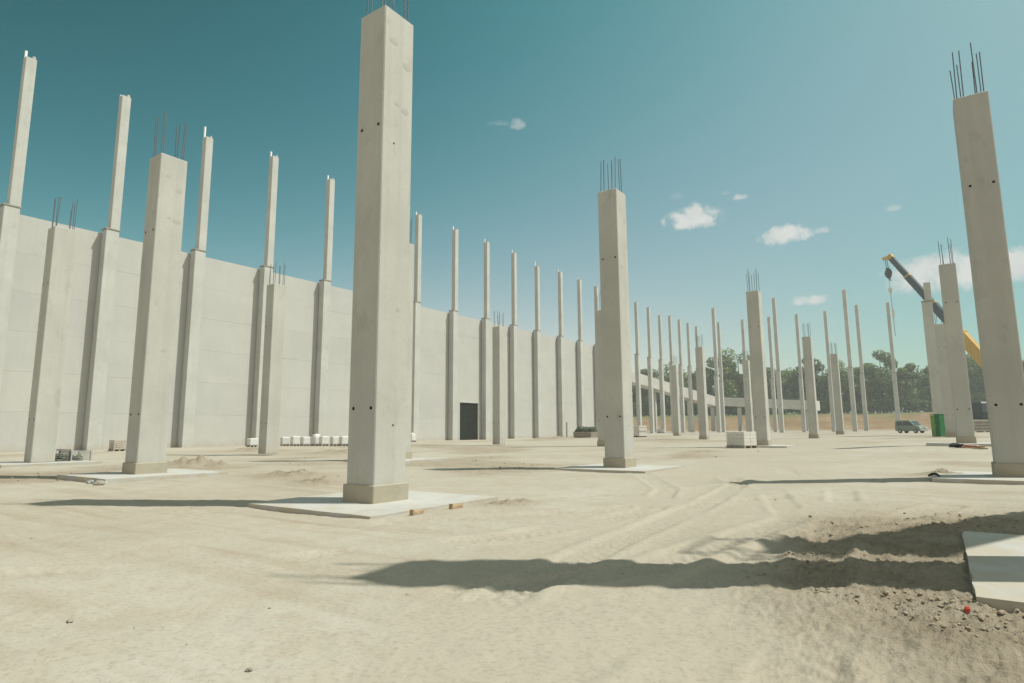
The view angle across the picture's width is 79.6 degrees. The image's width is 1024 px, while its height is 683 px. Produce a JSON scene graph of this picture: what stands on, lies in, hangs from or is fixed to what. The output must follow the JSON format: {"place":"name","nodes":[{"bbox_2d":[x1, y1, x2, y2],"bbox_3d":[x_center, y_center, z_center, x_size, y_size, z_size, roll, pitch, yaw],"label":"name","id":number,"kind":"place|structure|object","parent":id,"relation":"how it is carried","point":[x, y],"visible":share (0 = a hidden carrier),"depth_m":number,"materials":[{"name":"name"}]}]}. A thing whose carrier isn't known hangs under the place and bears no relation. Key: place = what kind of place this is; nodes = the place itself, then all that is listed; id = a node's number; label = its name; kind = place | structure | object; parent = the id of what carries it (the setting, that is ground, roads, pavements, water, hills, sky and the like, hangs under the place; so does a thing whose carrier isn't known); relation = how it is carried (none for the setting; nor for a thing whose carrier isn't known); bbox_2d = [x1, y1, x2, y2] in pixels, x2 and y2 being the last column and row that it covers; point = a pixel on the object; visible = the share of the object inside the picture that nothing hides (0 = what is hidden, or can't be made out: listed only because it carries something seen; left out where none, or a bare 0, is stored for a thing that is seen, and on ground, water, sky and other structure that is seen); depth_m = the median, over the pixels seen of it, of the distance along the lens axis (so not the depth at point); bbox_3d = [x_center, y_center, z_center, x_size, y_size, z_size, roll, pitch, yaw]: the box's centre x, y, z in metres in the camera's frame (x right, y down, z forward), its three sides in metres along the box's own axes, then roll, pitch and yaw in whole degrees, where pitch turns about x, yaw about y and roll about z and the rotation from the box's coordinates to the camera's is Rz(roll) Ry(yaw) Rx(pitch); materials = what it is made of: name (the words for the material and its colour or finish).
{"place":"outdoors","nodes":[
{"label":"outdoors","id":0,"kind":"place"},
{"bbox_2d":[310,434,319,445],"bbox_3d":[-14.741,7.398,46.246,0.697,0.931,0.640,-7,-10,37],"label":"wrapped block","id":1,"kind":"object","parent":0,"point":[314,440],"depth_m":45.98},
{"bbox_2d":[411,433,415,441],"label":"wrapped block","id":2,"kind":"object","parent":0,"point":[413,437],"depth_m":61.82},
{"bbox_2d":[0,412,1023,682],"bbox_3d":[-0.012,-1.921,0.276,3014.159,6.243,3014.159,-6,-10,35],"label":"ground","id":3,"kind":"structure","parent":0,"point":[556,576],"depth_m":4.74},
{"bbox_2d":[0,50,36,386],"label":"tall column","id":4,"kind":"structure","parent":3,"relation":"on","point":[10,215],"depth_m":38.09,"materials":[{"name":"concrete"}]},
{"bbox_2d":[0,460,102,467],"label":"foundation slab","id":5,"kind":"structure","parent":3,"relation":"on","point":[26,464],"depth_m":19.25,"materials":[{"name":"concrete"}]},
{"bbox_2d":[24,197,77,462],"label":"concrete column","id":6,"kind":"structure","parent":5,"relation":"on","point":[44,409],"depth_m":20.14,"materials":[{"name":"concrete"}]},
{"bbox_2d":[55,449,70,460],"bbox_3d":[-15.159,3.806,20.336,0.700,0.460,0.640,-5,-9,29],"label":"wire crate","id":7,"kind":"object","parent":3,"relation":"on","point":[59,456],"visible":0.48,"depth_m":20.31,"materials":[{"name":"metal"}]},
{"bbox_2d":[61,450,91,460],"bbox_3d":[-14.843,3.914,20.863,0.800,0.421,0.640,-5,-9,29],"label":"wire crate","id":8,"kind":"object","parent":3,"relation":"on","point":[77,456],"visible":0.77,"depth_m":20.70,"materials":[{"name":"grey paint"}]},
{"bbox_2d":[93,480,104,485],"bbox_3d":[-8.384,2.890,12.473,0.285,0.136,0.183,-6,-10,35],"label":"rubble lump","id":9,"kind":"object","parent":3,"relation":"on","point":[99,482],"visible":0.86,"depth_m":12.42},
{"bbox_2d":[82,95,130,449],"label":"tall column","id":10,"kind":"structure","parent":3,"relation":"on","point":[94,413],"depth_m":41.85,"materials":[{"name":"concrete"}]},
{"bbox_2d":[108,440,125,450],"bbox_3d":[-24.518,6.460,38.166,0.980,0.680,0.700,-8,-11,41],"label":"brick stack","id":11,"kind":"object","parent":3,"relation":"on","point":[118,447],"visible":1,"depth_m":37.93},
{"bbox_2d":[57,468,227,483],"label":"foundation slab","id":12,"kind":"structure","parent":3,"relation":"on","point":[120,477],"depth_m":13.81,"materials":[{"name":"concrete"}]},
{"bbox_2d":[122,111,186,474],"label":"concrete column","id":13,"kind":"structure","parent":12,"relation":"on","point":[147,433],"depth_m":14.81,"materials":[{"name":"concrete"}]},
{"bbox_2d":[177,127,212,447],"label":"tall column","id":14,"kind":"structure","parent":3,"relation":"on","point":[191,353],"depth_m":46.83,"materials":[{"name":"concrete"}]},
{"bbox_2d":[246,438,257,446],"bbox_3d":[-19.261,7.500,45.537,0.508,0.641,0.640,-7,-10,38],"label":"wrapped block","id":15,"kind":"object","parent":3,"relation":"on","point":[252,442],"depth_m":45.35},
{"bbox_2d":[251,152,278,445],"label":"tall column","id":16,"kind":"structure","parent":3,"relation":"on","point":[264,276],"depth_m":51.97,"materials":[{"name":"concrete"}]},
{"bbox_2d":[258,262,285,453],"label":"concrete column","id":17,"kind":"structure","parent":3,"relation":"on","point":[272,372],"depth_m":28.32,"materials":[{"name":"concrete"}]},
{"bbox_2d":[280,437,289,445],"bbox_3d":[-17.952,7.916,48.613,0.640,0.708,0.508,6,-10,-37],"label":"wrapped block","id":18,"kind":"object","parent":3,"relation":"on","point":[284,441],"depth_m":48.44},
{"bbox_2d":[290,436,299,445],"bbox_3d":[-16.945,7.792,48.003,0.640,0.750,0.492,8,-11,-44],"label":"wrapped block","id":19,"kind":"object","parent":3,"relation":"on","point":[294,440],"depth_m":47.82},
{"bbox_2d":[0,215,595,452],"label":"precast wall","id":20,"kind":"structure","parent":3,"relation":"on","point":[225,386],"depth_m":49.72,"materials":[{"name":"concrete"}]},
{"bbox_2d":[460,403,476,439],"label":"door","id":21,"kind":"structure","parent":20,"relation":"in","point":[468,411],"depth_m":73.86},
{"bbox_2d":[300,437,309,445],"bbox_3d":[-15.874,7.666,47.138,0.492,0.705,0.640,-7,-11,41],"label":"wrapped block","id":22,"kind":"object","parent":3,"relation":"on","point":[304,441],"depth_m":46.95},
{"bbox_2d":[319,436,328,445],"bbox_3d":[-13.978,7.413,45.706,0.640,0.722,0.451,8,-11,-44],"label":"wrapped block","id":23,"kind":"object","parent":3,"relation":"on","point":[323,440],"depth_m":45.52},
{"bbox_2d":[313,175,334,435],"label":"tall column","id":24,"kind":"structure","parent":3,"relation":"on","point":[320,407],"depth_m":56.69,"materials":[{"name":"concrete"}]},
{"bbox_2d":[330,436,338,445],"bbox_3d":[-12.861,7.257,44.667,0.640,0.683,0.492,7,-11,-42],"label":"wrapped block","id":25,"kind":"object","parent":3,"relation":"on","point":[334,441],"depth_m":44.45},
{"bbox_2d":[339,436,347,445],"bbox_3d":[-11.874,7.048,43.448,0.451,0.682,0.640,-8,-11,43],"label":"wrapped block","id":26,"kind":"object","parent":3,"relation":"on","point":[343,440],"depth_m":43.24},
{"bbox_2d":[246,490,497,518],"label":"foundation slab","id":27,"kind":"structure","parent":3,"relation":"on","point":[333,505],"depth_m":8.74,"materials":[{"name":"concrete"}]},
{"bbox_2d":[343,0,412,503],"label":"concrete column","id":28,"kind":"structure","parent":27,"relation":"on","point":[377,421],"depth_m":9.53,"materials":[{"name":"concrete"}]},
{"bbox_2d":[344,457,450,462],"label":"foundation slab","id":29,"kind":"structure","parent":3,"relation":"on","point":[418,459],"depth_m":21.20,"materials":[{"name":"concrete"}]},
{"bbox_2d":[406,221,413,458],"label":"concrete column","id":30,"kind":"structure","parent":29,"relation":"on","point":[409,356],"depth_m":22.16,"materials":[{"name":"concrete"}]},
{"bbox_2d":[411,212,421,440],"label":"tall column","id":31,"kind":"structure","parent":3,"relation":"on","point":[416,335],"depth_m":66.64,"materials":[{"name":"concrete"}]},
{"bbox_2d":[410,509,423,514],"bbox_3d":[-1.215,2.172,7.850,0.060,0.070,0.260,-4,-9,23],"label":"timber offcut","id":32,"kind":"object","parent":3,"relation":"on","point":[416,512],"visible":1,"depth_m":7.79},
{"bbox_2d":[448,226,458,439],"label":"tall column","id":33,"kind":"structure","parent":3,"relation":"on","point":[453,373],"depth_m":71.60,"materials":[{"name":"concrete"}]},
{"bbox_2d":[449,504,462,508],"bbox_3d":[-0.767,2.253,8.432,0.060,0.070,0.260,-5,-9,30],"label":"timber offcut","id":34,"kind":"object","parent":3,"relation":"on","point":[453,506],"visible":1,"depth_m":8.37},
{"bbox_2d":[481,239,489,439],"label":"tall column","id":35,"kind":"structure","parent":3,"relation":"on","point":[485,406],"depth_m":76.62,"materials":[{"name":"concrete"}]},
{"bbox_2d":[492,310,505,443],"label":"concrete column","id":36,"kind":"structure","parent":3,"relation":"on","point":[498,357],"depth_m":40.48,"materials":[{"name":"concrete"}]},
{"bbox_2d":[1,450,1023,682],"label":"dirt clods","id":37,"kind":"object","parent":3,"relation":"on","point":[969,627],"visible":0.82,"depth_m":3.81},
{"bbox_2d":[510,250,517,438],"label":"tall column","id":38,"kind":"structure","parent":3,"relation":"on","point":[513,388],"depth_m":81.62,"materials":[{"name":"concrete"}]},
{"bbox_2d":[533,261,541,437],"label":"tall column","id":39,"kind":"structure","parent":3,"relation":"on","point":[537,385],"depth_m":86.33,"materials":[{"name":"concrete"}]},
{"bbox_2d":[557,269,564,436],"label":"tall column","id":40,"kind":"structure","parent":3,"relation":"on","point":[561,385],"depth_m":91.71,"materials":[{"name":"concrete"}]},
{"bbox_2d":[576,278,584,426],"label":"tall column","id":41,"kind":"structure","parent":3,"relation":"on","point":[580,383],"depth_m":96.70,"materials":[{"name":"concrete"}]},
{"bbox_2d":[573,426,597,437],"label":"timber crate","id":42,"kind":"object","parent":3,"relation":"on","point":[584,432],"visible":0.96,"depth_m":66.08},
{"bbox_2d":[593,285,598,428],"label":"tall column","id":43,"kind":"structure","parent":3,"relation":"on","point":[595,296],"depth_m":101.65,"materials":[{"name":"concrete"}]},
{"bbox_2d":[595,293,604,445],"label":"concrete column","id":44,"kind":"structure","parent":3,"relation":"on","point":[599,383],"depth_m":35.11,"materials":[{"name":"concrete"}]},
{"bbox_2d":[554,463,683,472],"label":"foundation slab","id":45,"kind":"structure","parent":3,"relation":"on","point":[599,467],"depth_m":16.22,"materials":[{"name":"concrete"}]},
{"bbox_2d":[598,160,635,467],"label":"concrete column","id":46,"kind":"structure","parent":45,"relation":"on","point":[617,381],"depth_m":17.16,"materials":[{"name":"concrete"}]},
{"bbox_2d":[634,302,641,427],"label":"tall column","id":47,"kind":"structure","parent":3,"relation":"on","point":[638,389],"depth_m":114.80,"materials":[{"name":"concrete"}]},
{"bbox_2d":[632,386,647,414],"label":"broadleaf tree","id":48,"kind":"object","parent":3,"relation":"on","point":[645,393],"visible":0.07,"depth_m":237.22,"materials":[{"name":"green plant"}]},
{"bbox_2d":[633,426,646,436],"bbox_3d":[12.841,9.105,62.203,1.000,1.122,1.409,4,-9,-28],"label":"board stack","id":49,"kind":"object","parent":3,"relation":"on","point":[638,432],"visible":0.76,"depth_m":61.70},
{"bbox_2d":[632,368,659,412],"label":"broadleaf tree","id":50,"kind":"object","parent":3,"relation":"on","point":[644,399],"visible":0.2,"depth_m":234.59,"materials":[{"name":"green plant"}]},
{"bbox_2d":[646,307,654,432],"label":"tall column","id":51,"kind":"structure","parent":3,"relation":"on","point":[650,394],"depth_m":119.55,"materials":[{"name":"concrete"}]},
{"bbox_2d":[658,313,665,432],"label":"tall column","id":52,"kind":"structure","parent":3,"relation":"on","point":[662,396],"depth_m":124.32,"materials":[{"name":"concrete"}]},
{"bbox_2d":[668,315,673,432],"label":"tall column","id":53,"kind":"structure","parent":3,"relation":"on","point":[670,337],"depth_m":129.78,"materials":[{"name":"concrete"}]},
{"bbox_2d":[671,355,681,435],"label":"concrete column","id":54,"kind":"structure","parent":3,"relation":"on","point":[675,401],"depth_m":66.14,"materials":[{"name":"concrete"}]},
{"bbox_2d":[657,364,697,415],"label":"broadleaf tree","id":55,"kind":"object","parent":3,"relation":"on","point":[667,397],"visible":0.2,"depth_m":227.45,"materials":[{"name":"green plant"}]},
{"bbox_2d":[677,319,685,432],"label":"tall column","id":56,"kind":"structure","parent":3,"relation":"on","point":[681,391],"depth_m":133.62,"materials":[{"name":"concrete"}]},
{"bbox_2d":[686,323,693,431],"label":"tall column","id":57,"kind":"structure","parent":3,"relation":"on","point":[690,393],"depth_m":138.25,"materials":[{"name":"concrete"}]},
{"bbox_2d":[695,326,698,425],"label":"tall column","id":58,"kind":"structure","parent":3,"relation":"on","point":[696,335],"depth_m":144.56,"materials":[{"name":"concrete"}]},
{"bbox_2d":[683,371,713,415],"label":"broadleaf tree","id":59,"kind":"object","parent":3,"relation":"on","point":[693,378],"visible":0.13,"depth_m":229.72,"materials":[{"name":"green plant"}]},
{"bbox_2d":[695,334,709,438],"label":"concrete column","id":60,"kind":"structure","parent":3,"relation":"on","point":[702,394],"depth_m":51.32,"materials":[{"name":"concrete"}]},
{"bbox_2d":[711,308,721,431],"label":"tall column","id":61,"kind":"structure","parent":3,"relation":"on","point":[717,401],"depth_m":120.62,"materials":[{"name":"concrete"}]},
{"bbox_2d":[717,322,725,431],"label":"tall column","id":62,"kind":"structure","parent":3,"relation":"on","point":[722,408],"depth_m":137.73,"materials":[{"name":"concrete"}]},
{"bbox_2d":[705,356,738,408],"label":"broadleaf tree","id":63,"kind":"object","parent":3,"relation":"on","point":[710,374],"visible":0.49,"depth_m":223.01,"materials":[{"name":"green plant"}]},
{"bbox_2d":[632,371,819,431],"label":"raised walkway","id":64,"kind":"structure","parent":3,"relation":"on","point":[738,403],"depth_m":157.44,"materials":[{"name":"concrete"}]},
{"bbox_2d":[719,348,751,408],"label":"broadleaf tree","id":65,"kind":"object","parent":3,"relation":"on","point":[738,389],"visible":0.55,"depth_m":221.03,"materials":[{"name":"green plant"}]},
{"bbox_2d":[726,432,757,447],"bbox_3d":[10.699,4.586,28.628,0.950,0.747,1.020,5,-10,-32],"label":"block pallet","id":66,"kind":"object","parent":3,"relation":"on","point":[740,440],"visible":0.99,"depth_m":28.30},
{"bbox_2d":[741,319,745,359],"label":"tall column","id":67,"kind":"structure","parent":3,"relation":"on","point":[743,337],"depth_m":134.85,"materials":[{"name":"concrete"}]},
{"bbox_2d":[742,350,753,431],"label":"concrete column","id":68,"kind":"structure","parent":3,"relation":"on","point":[747,396],"depth_m":61.74,"materials":[{"name":"concrete"}]},
{"bbox_2d":[750,367,786,411],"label":"broadleaf tree","id":69,"kind":"object","parent":3,"relation":"on","point":[768,371],"visible":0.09,"depth_m":222.14,"materials":[{"name":"green plant"}]},
{"bbox_2d":[767,316,777,431],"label":"tall column","id":70,"kind":"structure","parent":3,"relation":"on","point":[774,407],"depth_m":131.21,"materials":[{"name":"concrete"}]},
{"bbox_2d":[758,445,797,447],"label":"foundation slab","id":71,"kind":"structure","parent":3,"relation":"on","point":[779,446],"depth_m":28.72,"materials":[{"name":"concrete"}]},
{"bbox_2d":[746,269,771,445],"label":"concrete column","id":72,"kind":"structure","parent":71,"relation":"on","point":[758,369],"depth_m":30.30,"materials":[{"name":"concrete"}]},
{"bbox_2d":[772,297,784,432],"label":"tall column","id":73,"kind":"structure","parent":3,"relation":"on","point":[779,398],"depth_m":111.69,"materials":[{"name":"concrete"}]},
{"bbox_2d":[769,370,798,411],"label":"broadleaf tree","id":74,"kind":"object","parent":3,"relation":"on","point":[785,374],"visible":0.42,"depth_m":223.25,"materials":[{"name":"green plant"}]},
{"bbox_2d":[795,314,806,431],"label":"tall column","id":75,"kind":"structure","parent":3,"relation":"on","point":[802,402],"depth_m":127.27,"materials":[{"name":"concrete"}]},
{"bbox_2d":[787,358,827,403],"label":"broadleaf tree","id":76,"kind":"object","parent":3,"relation":"on","point":[818,383],"visible":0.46,"depth_m":217.54,"materials":[{"name":"green plant"}]},
{"bbox_2d":[632,365,984,415],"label":"wood","id":77,"kind":"object","parent":3,"relation":"on","point":[914,382],"visible":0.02,"depth_m":221.81,"materials":[{"name":"green plant"}]},
{"bbox_2d":[633,392,985,415],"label":"undergrowth","id":78,"kind":"object","parent":3,"relation":"on","point":[921,405],"visible":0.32,"depth_m":202.27,"materials":[{"name":"plant"}]},
{"bbox_2d":[802,324,819,437],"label":"concrete column","id":79,"kind":"structure","parent":3,"relation":"on","point":[812,411],"depth_m":45.84,"materials":[{"name":"concrete"}]},
{"bbox_2d":[823,310,835,431],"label":"tall column","id":80,"kind":"structure","parent":3,"relation":"on","point":[831,401],"depth_m":124.15,"materials":[{"name":"concrete"}]},
{"bbox_2d":[830,342,844,433],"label":"concrete column","id":81,"kind":"structure","parent":3,"relation":"on","point":[837,396],"depth_m":56.65,"materials":[{"name":"concrete"}]},
{"bbox_2d":[819,359,857,405],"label":"broadleaf tree","id":82,"kind":"object","parent":3,"relation":"on","point":[844,382],"visible":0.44,"depth_m":208.69,"materials":[{"name":"green plant"}]},
{"bbox_2d":[842,289,857,431],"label":"tall column","id":83,"kind":"structure","parent":3,"relation":"on","point":[851,389],"depth_m":106.27,"materials":[{"name":"concrete"}]},
{"bbox_2d":[842,367,878,402],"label":"broadleaf tree","id":84,"kind":"object","parent":3,"relation":"on","point":[856,376],"visible":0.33,"depth_m":208.54,"materials":[{"name":"green plant"}]},
{"bbox_2d":[854,304,868,430],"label":"tall column","id":85,"kind":"structure","parent":3,"relation":"on","point":[864,402],"depth_m":119.20,"materials":[{"name":"concrete"}]},
{"bbox_2d":[855,349,898,412],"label":"broadleaf tree","id":86,"kind":"object","parent":3,"relation":"on","point":[878,374],"visible":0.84,"depth_m":203.15,"materials":[{"name":"green plant"}]},
{"bbox_2d":[886,302,900,419],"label":"tall column","id":87,"kind":"structure","parent":3,"relation":"on","point":[895,393],"depth_m":117.81,"materials":[{"name":"concrete"}]},
{"bbox_2d":[889,363,921,412],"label":"broadleaf tree","id":88,"kind":"object","parent":3,"relation":"on","point":[904,378],"visible":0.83,"depth_m":198.11,"materials":[{"name":"green plant"}]},
{"bbox_2d":[895,420,927,432],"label":"parked van","id":89,"kind":"object","parent":3,"relation":"on","point":[907,426],"visible":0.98,"depth_m":82.75,"materials":[{"name":"silver metal"}]},
{"bbox_2d":[916,367,932,410],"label":"broadleaf tree","id":90,"kind":"object","parent":3,"relation":"on","point":[921,386],"visible":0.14,"depth_m":199.08,"materials":[{"name":"green plant"}]},
{"bbox_2d":[921,282,943,413],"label":"tall column","id":91,"kind":"structure","parent":3,"relation":"on","point":[932,356],"depth_m":50.48,"materials":[{"name":"concrete"}]},
{"bbox_2d":[882,254,987,428],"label":"mobile crane","id":92,"kind":"object","parent":3,"relation":"on","point":[972,349],"visible":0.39,"depth_m":111.49,"materials":[{"name":"yellow metal"}]},
{"bbox_2d":[982,405,986,411],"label":"cab window","id":93,"kind":"structure","parent":92,"relation":"in","point":[984,407],"depth_m":98.07,"materials":[{"name":"grey glass"}]},
{"bbox_2d":[929,414,945,436],"bbox_3d":[31.642,6.221,45.565,0.756,1.670,0.741,2,-9,-18],"label":"green cabinet","id":94,"kind":"object","parent":3,"relation":"on","point":[937,425],"visible":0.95,"depth_m":45.30,"materials":[{"name":"metal"}]},
{"bbox_2d":[933,307,956,436],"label":"concrete column","id":95,"kind":"structure","parent":3,"relation":"on","point":[945,383],"depth_m":40.54,"materials":[{"name":"concrete"}]},
{"bbox_2d":[949,443,963,447],"bbox_3d":[16.551,3.867,22.859,0.536,0.170,0.420,3,-8,-4],"label":"scrap board","id":96,"kind":"object","parent":3,"relation":"on","point":[956,445],"visible":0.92,"depth_m":22.74,"materials":[{"name":"black wood"}]},
{"bbox_2d":[926,442,990,445],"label":"foundation slab","id":97,"kind":"structure","parent":3,"relation":"on","point":[948,443],"depth_m":24.58,"materials":[{"name":"concrete"}]},
{"bbox_2d":[938,237,976,442],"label":"concrete column","id":98,"kind":"structure","parent":97,"relation":"on","point":[963,414],"depth_m":25.40,"materials":[{"name":"concrete"}]},
{"bbox_2d":[964,606,969,612],"bbox_3d":[2.546,1.496,3.434,0.024,0.032,0.020,7,-3,7],"label":"plastic cap","id":99,"kind":"object","parent":3,"relation":"on","point":[966,608],"visible":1,"depth_m":3.43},
{"bbox_2d":[961,445,984,447],"bbox_3d":[16.806,3.835,22.396,0.274,0.100,0.700,4,-6,-26],"label":"scrap board","id":100,"kind":"object","parent":3,"relation":"on","point":[967,446],"visible":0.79,"depth_m":22.43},
{"bbox_2d":[966,353,984,400],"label":"broadleaf tree","id":101,"kind":"object","parent":3,"relation":"on","point":[975,386],"visible":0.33,"depth_m":191.90,"materials":[{"name":"green plant"}]},
{"bbox_2d":[932,470,1023,484],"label":"foundation slab","id":102,"kind":"structure","parent":3,"relation":"on","point":[979,477],"depth_m":11.44,"materials":[{"name":"concrete"}]},
{"bbox_2d":[950,43,1023,477],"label":"concrete column","id":103,"kind":"structure","parent":102,"relation":"on","point":[1000,351],"depth_m":12.21,"materials":[{"name":"concrete"}]},
{"bbox_2d":[972,446,987,448],"bbox_3d":[16.748,3.784,21.985,0.450,0.100,0.224,-2,-8,30],"label":"scrap board","id":104,"kind":"object","parent":3,"relation":"on","point":[979,447],"visible":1,"depth_m":21.92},
{"bbox_2d":[973,420,989,431],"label":"timber stack","id":105,"kind":"object","parent":3,"relation":"on","point":[977,427],"visible":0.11,"depth_m":82.57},
{"bbox_2d":[962,531,1023,612],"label":"foundation slab","id":106,"kind":"structure","parent":3,"relation":"on","point":[996,565],"depth_m":4.36,"materials":[{"name":"concrete"}]},
{"bbox_2d":[973,364,1023,383],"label":"broadleaf tree","id":107,"kind":"object","parent":3,"relation":"on","point":[977,368],"visible":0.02,"depth_m":189.77,"materials":[{"name":"green plant"}]},
{"bbox_2d":[0,0,1023,415],"label":"sky","id":108,"kind":"structure","parent":0,"point":[805,145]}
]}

